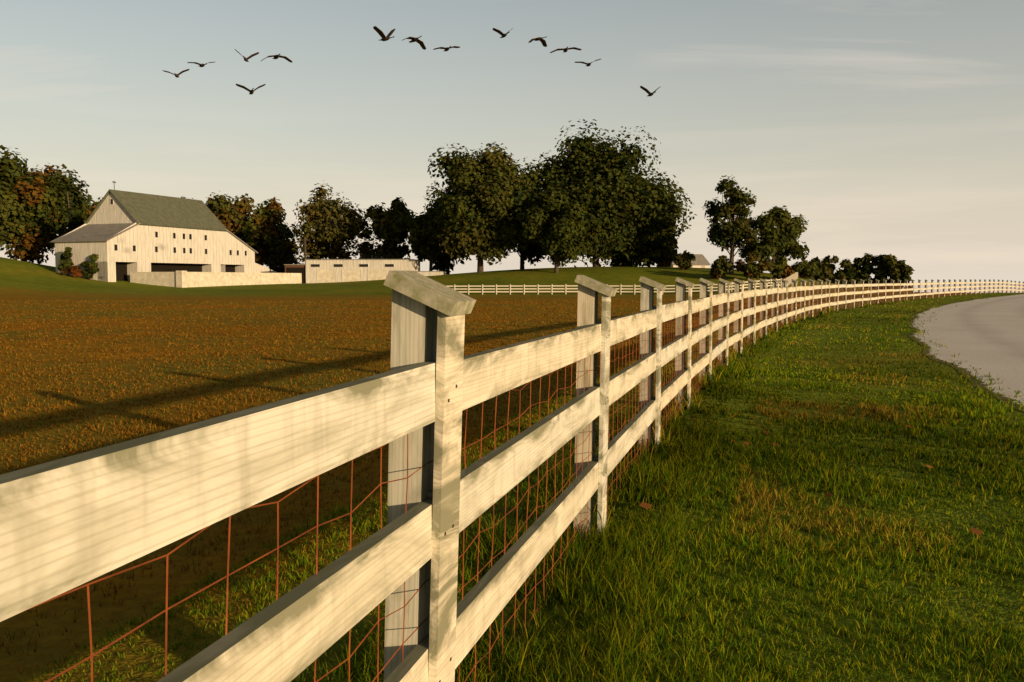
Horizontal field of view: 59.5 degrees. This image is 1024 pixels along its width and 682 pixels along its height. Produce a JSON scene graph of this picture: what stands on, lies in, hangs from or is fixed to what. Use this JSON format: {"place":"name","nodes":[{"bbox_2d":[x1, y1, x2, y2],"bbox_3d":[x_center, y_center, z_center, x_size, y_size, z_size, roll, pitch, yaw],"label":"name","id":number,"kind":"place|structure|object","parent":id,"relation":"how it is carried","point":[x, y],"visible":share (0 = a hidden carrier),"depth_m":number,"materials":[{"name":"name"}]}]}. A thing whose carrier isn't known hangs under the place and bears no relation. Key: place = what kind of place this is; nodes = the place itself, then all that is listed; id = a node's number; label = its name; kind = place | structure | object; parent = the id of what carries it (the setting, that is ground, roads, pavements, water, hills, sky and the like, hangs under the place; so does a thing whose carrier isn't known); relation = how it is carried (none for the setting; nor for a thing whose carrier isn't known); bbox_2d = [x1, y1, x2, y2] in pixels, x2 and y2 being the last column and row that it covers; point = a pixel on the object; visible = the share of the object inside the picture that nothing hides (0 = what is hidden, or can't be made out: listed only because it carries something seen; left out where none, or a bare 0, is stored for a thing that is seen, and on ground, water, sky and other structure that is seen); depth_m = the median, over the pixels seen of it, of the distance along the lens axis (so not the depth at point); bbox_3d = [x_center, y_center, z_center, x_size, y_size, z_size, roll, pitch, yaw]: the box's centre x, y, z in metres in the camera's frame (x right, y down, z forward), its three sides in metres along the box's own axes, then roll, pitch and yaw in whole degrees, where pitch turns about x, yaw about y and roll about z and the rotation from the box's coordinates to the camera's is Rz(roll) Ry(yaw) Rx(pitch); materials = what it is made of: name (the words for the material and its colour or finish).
{"place":"outdoors","nodes":[
{"label":"outdoors","id":0,"kind":"place"},
{"bbox_2d":[163,69,189,77],"bbox_3d":[-24.083,-19.228,64.270,1.539,0.628,1.338,2,4,29],"label":"bird","id":1,"kind":"object","parent":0,"point":[178,74],"visible":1,"depth_m":64.18},
{"bbox_2d":[187,62,213,66],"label":"bird","id":2,"kind":"object","parent":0,"point":[201,65],"visible":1,"depth_m":67.66},
{"bbox_2d":[235,49,258,61],"bbox_3d":[-17.972,-19.361,60.721,1.266,0.816,1.344,4,5,42],"label":"bird","id":3,"kind":"object","parent":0,"point":[249,57],"visible":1,"depth_m":60.60},
{"bbox_2d":[236,84,265,93],"bbox_3d":[-18.983,-18.360,65.150,1.733,0.802,1.598,1,4,18],"label":"bird","id":4,"kind":"object","parent":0,"point":[247,89],"visible":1,"depth_m":64.96},
{"bbox_2d":[261,54,291,62],"bbox_3d":[-16.489,-19.732,62.726,1.628,0.565,1.858,2,4,21],"label":"bird","id":5,"kind":"object","parent":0,"point":[280,56],"visible":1,"depth_m":62.66},
{"bbox_2d":[373,26,394,40],"bbox_3d":[-8.841,-21.320,62.112,1.502,1.000,1.419,0,4,-5],"label":"bird","id":6,"kind":"object","parent":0,"point":[381,34],"visible":1,"depth_m":61.94},
{"bbox_2d":[403,36,425,49],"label":"bird","id":7,"kind":"object","parent":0,"point":[418,41],"visible":1,"depth_m":65.58},
{"bbox_2d":[433,46,459,50],"bbox_3d":[-4.572,-20.781,63.675,2.051,0.262,1.478,-12,7,-23],"label":"bird","id":8,"kind":"object","parent":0,"point":[447,48],"visible":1,"depth_m":63.70},
{"bbox_2d":[0,257,962,677],"bbox_3d":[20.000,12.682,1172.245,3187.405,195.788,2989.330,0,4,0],"label":"ground","id":9,"kind":"structure","parent":0,"point":[32,283],"depth_m":16.98,"materials":[{"name":"brown soil"}]},
{"bbox_2d":[0,145,92,263],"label":"tree","id":10,"kind":"object","parent":9,"relation":"on","point":[33,218],"visible":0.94,"depth_m":146.00,"materials":[{"name":"green plant"}]},
{"bbox_2d":[50,192,84,254],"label":"tree","id":11,"kind":"object","parent":9,"relation":"on","point":[76,221],"visible":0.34,"depth_m":138.71,"materials":[{"name":"green plant"}]},
{"bbox_2d":[57,247,79,275],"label":"bush","id":12,"kind":"object","parent":9,"relation":"on","point":[66,259],"visible":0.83,"depth_m":120.01,"materials":[{"name":"green plant"}]},
{"bbox_2d":[62,266,82,276],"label":"bush","id":13,"kind":"object","parent":9,"relation":"on","point":[76,271],"visible":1,"depth_m":118.70,"materials":[{"name":"orange plant"}]},
{"bbox_2d":[80,254,98,279],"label":"bush","id":14,"kind":"object","parent":9,"relation":"on","point":[92,268],"visible":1,"depth_m":119.11,"materials":[{"name":"green plant"}]},
{"bbox_2d":[82,194,102,222],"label":"tree","id":15,"kind":"object","parent":9,"relation":"on","point":[92,207],"visible":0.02,"depth_m":173.44,"materials":[{"name":"green plant"}]},
{"bbox_2d":[50,182,301,287],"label":"barn","id":16,"kind":"structure","parent":9,"relation":"on","point":[144,238],"depth_m":127.58,"materials":[{"name":"white-painted wood boards"},{"name":"roof shingles"},{"name":"stone"}]},
{"bbox_2d":[205,191,282,266],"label":"tree","id":17,"kind":"object","parent":9,"relation":"on","point":[234,219],"visible":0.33,"depth_m":171.84,"materials":[{"name":"green plant"}]},
{"bbox_2d":[245,197,298,272],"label":"tree","id":18,"kind":"object","parent":9,"relation":"on","point":[274,244],"visible":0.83,"depth_m":172.70,"materials":[{"name":"green plant"}]},
{"bbox_2d":[304,237,305,282],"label":"utility pole","id":19,"kind":"object","parent":9,"relation":"on","point":[305,257],"visible":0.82,"depth_m":145.29,"materials":[{"name":"brown wood"}]},
{"bbox_2d":[292,180,378,263],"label":"sparse tree","id":20,"kind":"object","parent":9,"relation":"on","point":[332,230],"visible":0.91,"depth_m":158.63,"materials":[{"name":"green plant"}]},
{"bbox_2d":[284,259,445,282],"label":"shed","id":21,"kind":"structure","parent":9,"relation":"on","point":[331,270],"depth_m":144.51,"materials":[{"name":"white wood"}]},
{"bbox_2d":[359,255,400,258],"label":"tree","id":22,"kind":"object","parent":9,"relation":"on","point":[360,257],"depth_m":172.33,"materials":[{"name":"green plant"}]},
{"bbox_2d":[357,197,421,258],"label":"tree","id":23,"kind":"object","parent":9,"relation":"on","point":[388,228],"visible":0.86,"depth_m":155.07,"materials":[{"name":"green plant"}]},
{"bbox_2d":[404,207,446,270],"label":"tree","id":24,"kind":"object","parent":9,"relation":"on","point":[422,249],"visible":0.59,"depth_m":149.55,"materials":[{"name":"green plant"}]},
{"bbox_2d":[412,205,469,273],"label":"tree","id":25,"kind":"object","parent":9,"relation":"on","point":[443,263],"visible":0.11,"depth_m":156.15,"materials":[{"name":"green plant"}]},
{"bbox_2d":[421,142,535,272],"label":"tree","id":26,"kind":"object","parent":9,"relation":"on","point":[482,200],"visible":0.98,"depth_m":137.66,"materials":[{"name":"green plant"}]},
{"bbox_2d":[0,293,1023,681],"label":"verge grass","id":27,"kind":"structure","parent":9,"relation":"on","point":[188,629],"depth_m":4.30,"materials":[{"name":"green plant"}]},
{"bbox_2d":[639,312,984,597],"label":"fallen leaves","id":28,"kind":"object","parent":27,"relation":"on","point":[648,506],"visible":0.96,"depth_m":7.07,"materials":[{"name":"brown plant"}]},
{"bbox_2d":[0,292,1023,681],"bbox_3d":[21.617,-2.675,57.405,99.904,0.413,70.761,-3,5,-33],"label":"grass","id":29,"kind":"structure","parent":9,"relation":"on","point":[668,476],"depth_m":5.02,"materials":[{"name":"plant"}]},
{"bbox_2d":[512,239,546,268],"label":"tree","id":30,"kind":"object","parent":9,"relation":"on","point":[531,251],"visible":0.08,"depth_m":157.26,"materials":[{"name":"green plant"}]},
{"bbox_2d":[516,184,590,272],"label":"tree","id":31,"kind":"object","parent":9,"relation":"on","point":[561,231],"visible":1,"depth_m":132.49,"materials":[{"name":"green plant"}]},
{"bbox_2d":[510,119,695,267],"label":"tree","id":32,"kind":"object","parent":9,"relation":"on","point":[616,196],"visible":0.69,"depth_m":139.75,"materials":[{"name":"green plant"}]},
{"bbox_2d":[447,272,797,294],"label":"fence","id":33,"kind":"object","parent":9,"relation":"on","point":[793,276],"visible":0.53,"depth_m":105.62,"materials":[{"name":"white wood"}]},
{"bbox_2d":[607,250,642,266],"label":"tree","id":34,"kind":"object","parent":9,"relation":"on","point":[624,261],"visible":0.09,"depth_m":162.55,"materials":[{"name":"green plant"}]},
{"bbox_2d":[626,226,678,266],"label":"tree","id":35,"kind":"object","parent":9,"relation":"on","point":[645,257],"visible":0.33,"depth_m":148.70,"materials":[{"name":"green plant"}]},
{"bbox_2d":[650,246,674,266],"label":"shrub","id":36,"kind":"object","parent":9,"relation":"on","point":[660,262],"visible":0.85,"depth_m":148.50,"materials":[{"name":"green plant"}]},
{"bbox_2d":[673,250,695,269],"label":"shrub","id":37,"kind":"object","parent":9,"relation":"on","point":[683,260],"visible":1,"depth_m":138.86,"materials":[{"name":"green plant"}]},
{"bbox_2d":[670,254,710,267],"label":"farm house","id":38,"kind":"structure","parent":9,"relation":"on","point":[700,261],"depth_m":213.93,"materials":[{"name":"white"}]},
{"bbox_2d":[384,280,1023,680],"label":"fence posts","id":39,"kind":"object","parent":9,"relation":"on","point":[414,330],"visible":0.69,"depth_m":2.31,"materials":[{"name":"white wood"}]},
{"bbox_2d":[0,280,1023,681],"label":"fence rails","id":40,"kind":"object","parent":39,"relation":"attached to","point":[70,522],"visible":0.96,"depth_m":1.85,"materials":[{"name":"white wood"}]},
{"bbox_2d":[16,283,1023,681],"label":"fence wire","id":41,"kind":"object","parent":40,"relation":"attached to","point":[666,381],"visible":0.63,"depth_m":2.94,"materials":[{"name":"brown metal"}]},
{"bbox_2d":[439,314,742,681],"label":"fence nails","id":42,"kind":"object","parent":40,"relation":"in","point":[453,524],"visible":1,"depth_m":2.33,"materials":[{"name":"grey metal"}]},
{"bbox_2d":[383,271,1019,315],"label":"fence post caps","id":43,"kind":"object","parent":39,"relation":"on","point":[434,294],"visible":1,"depth_m":2.24,"materials":[{"name":"white wood"}]},
{"bbox_2d":[709,255,732,278],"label":"shrub","id":44,"kind":"object","parent":9,"relation":"on","point":[721,265],"visible":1,"depth_m":126.00,"materials":[{"name":"green plant"}]},
{"bbox_2d":[702,175,759,274],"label":"tree","id":45,"kind":"object","parent":9,"relation":"on","point":[732,233],"visible":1,"depth_m":131.14,"materials":[{"name":"green plant"}]},
{"bbox_2d":[732,250,776,278],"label":"shrub","id":46,"kind":"object","parent":9,"relation":"on","point":[751,269],"visible":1,"depth_m":124.97,"materials":[{"name":"green plant"}]},
{"bbox_2d":[738,205,809,274],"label":"tree","id":47,"kind":"object","parent":9,"relation":"on","point":[781,237],"visible":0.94,"depth_m":134.68,"materials":[{"name":"green plant"}]},
{"bbox_2d":[771,256,802,278],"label":"shrub","id":48,"kind":"object","parent":9,"relation":"on","point":[783,269],"visible":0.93,"depth_m":128.25,"materials":[{"name":"green plant"}]},
{"bbox_2d":[791,260,819,278],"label":"shrub","id":49,"kind":"object","parent":9,"relation":"on","point":[809,270],"visible":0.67,"depth_m":147.75,"materials":[{"name":"green plant"}]},
{"bbox_2d":[792,260,821,279],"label":"tree","id":50,"kind":"object","parent":9,"relation":"on","point":[819,268],"visible":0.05,"depth_m":242.82,"materials":[{"name":"green plant"}]},
{"bbox_2d":[808,255,831,281],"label":"tree","id":51,"kind":"object","parent":9,"relation":"on","point":[826,257],"visible":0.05,"depth_m":260.67,"materials":[{"name":"green plant"}]},
{"bbox_2d":[809,258,832,281],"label":"tree","id":52,"kind":"object","parent":9,"relation":"on","point":[825,273],"visible":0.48,"depth_m":245.92,"materials":[{"name":"green plant"}]},
{"bbox_2d":[828,255,842,277],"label":"tree","id":53,"kind":"object","parent":9,"relation":"on","point":[835,259],"visible":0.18,"depth_m":262.14,"materials":[{"name":"green plant"}]},
{"bbox_2d":[828,259,859,283],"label":"tree","id":54,"kind":"object","parent":9,"relation":"on","point":[847,273],"visible":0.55,"depth_m":246.72,"materials":[{"name":"green plant"}]},
{"bbox_2d":[852,258,871,282],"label":"tree","id":55,"kind":"object","parent":9,"relation":"on","point":[869,276],"visible":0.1,"depth_m":259.31,"materials":[{"name":"green plant"}]},
{"bbox_2d":[851,253,880,288],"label":"tree","id":56,"kind":"object","parent":9,"relation":"on","point":[866,271],"visible":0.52,"depth_m":256.32,"materials":[{"name":"green plant"}]},
{"bbox_2d":[869,254,888,289],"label":"tree","id":57,"kind":"object","parent":9,"relation":"on","point":[876,271],"visible":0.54,"depth_m":254.95,"materials":[{"name":"green plant"}]},
{"bbox_2d":[876,253,898,288],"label":"tree","id":58,"kind":"object","parent":9,"relation":"on","point":[888,262],"visible":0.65,"depth_m":252.39,"materials":[{"name":"green plant"}]},
{"bbox_2d":[888,260,914,291],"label":"tree","id":59,"kind":"object","parent":9,"relation":"on","point":[903,270],"visible":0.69,"depth_m":251.10,"materials":[{"name":"green plant"}]},
{"bbox_2d":[492,28,512,37],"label":"bird","id":60,"kind":"object","parent":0,"point":[500,33],"visible":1,"depth_m":66.04},
{"bbox_2d":[0,0,1023,292],"label":"sky","id":61,"kind":"structure","parent":0,"point":[895,127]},
{"bbox_2d":[528,37,546,46],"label":"bird","id":62,"kind":"object","parent":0,"point":[542,41],"visible":1,"depth_m":65.84},
{"bbox_2d":[550,47,580,52],"bbox_3d":[3.914,-21.111,64.907,2.346,0.277,1.707,-7,6,-4],"label":"bird","id":63,"kind":"object","parent":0,"point":[566,49],"visible":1,"depth_m":64.95},
{"bbox_2d":[575,59,600,65],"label":"bird","id":64,"kind":"object","parent":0,"point":[588,64],"visible":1,"depth_m":71.61},
{"bbox_2d":[640,86,660,96],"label":"bird","id":65,"kind":"object","parent":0,"point":[647,91],"visible":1,"depth_m":70.56},
{"bbox_2d":[908,294,1023,411],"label":"road","id":66,"kind":"structure","parent":0,"point":[986,335],"depth_m":20.16,"materials":[{"name":"grey asphalt"}]}
]}

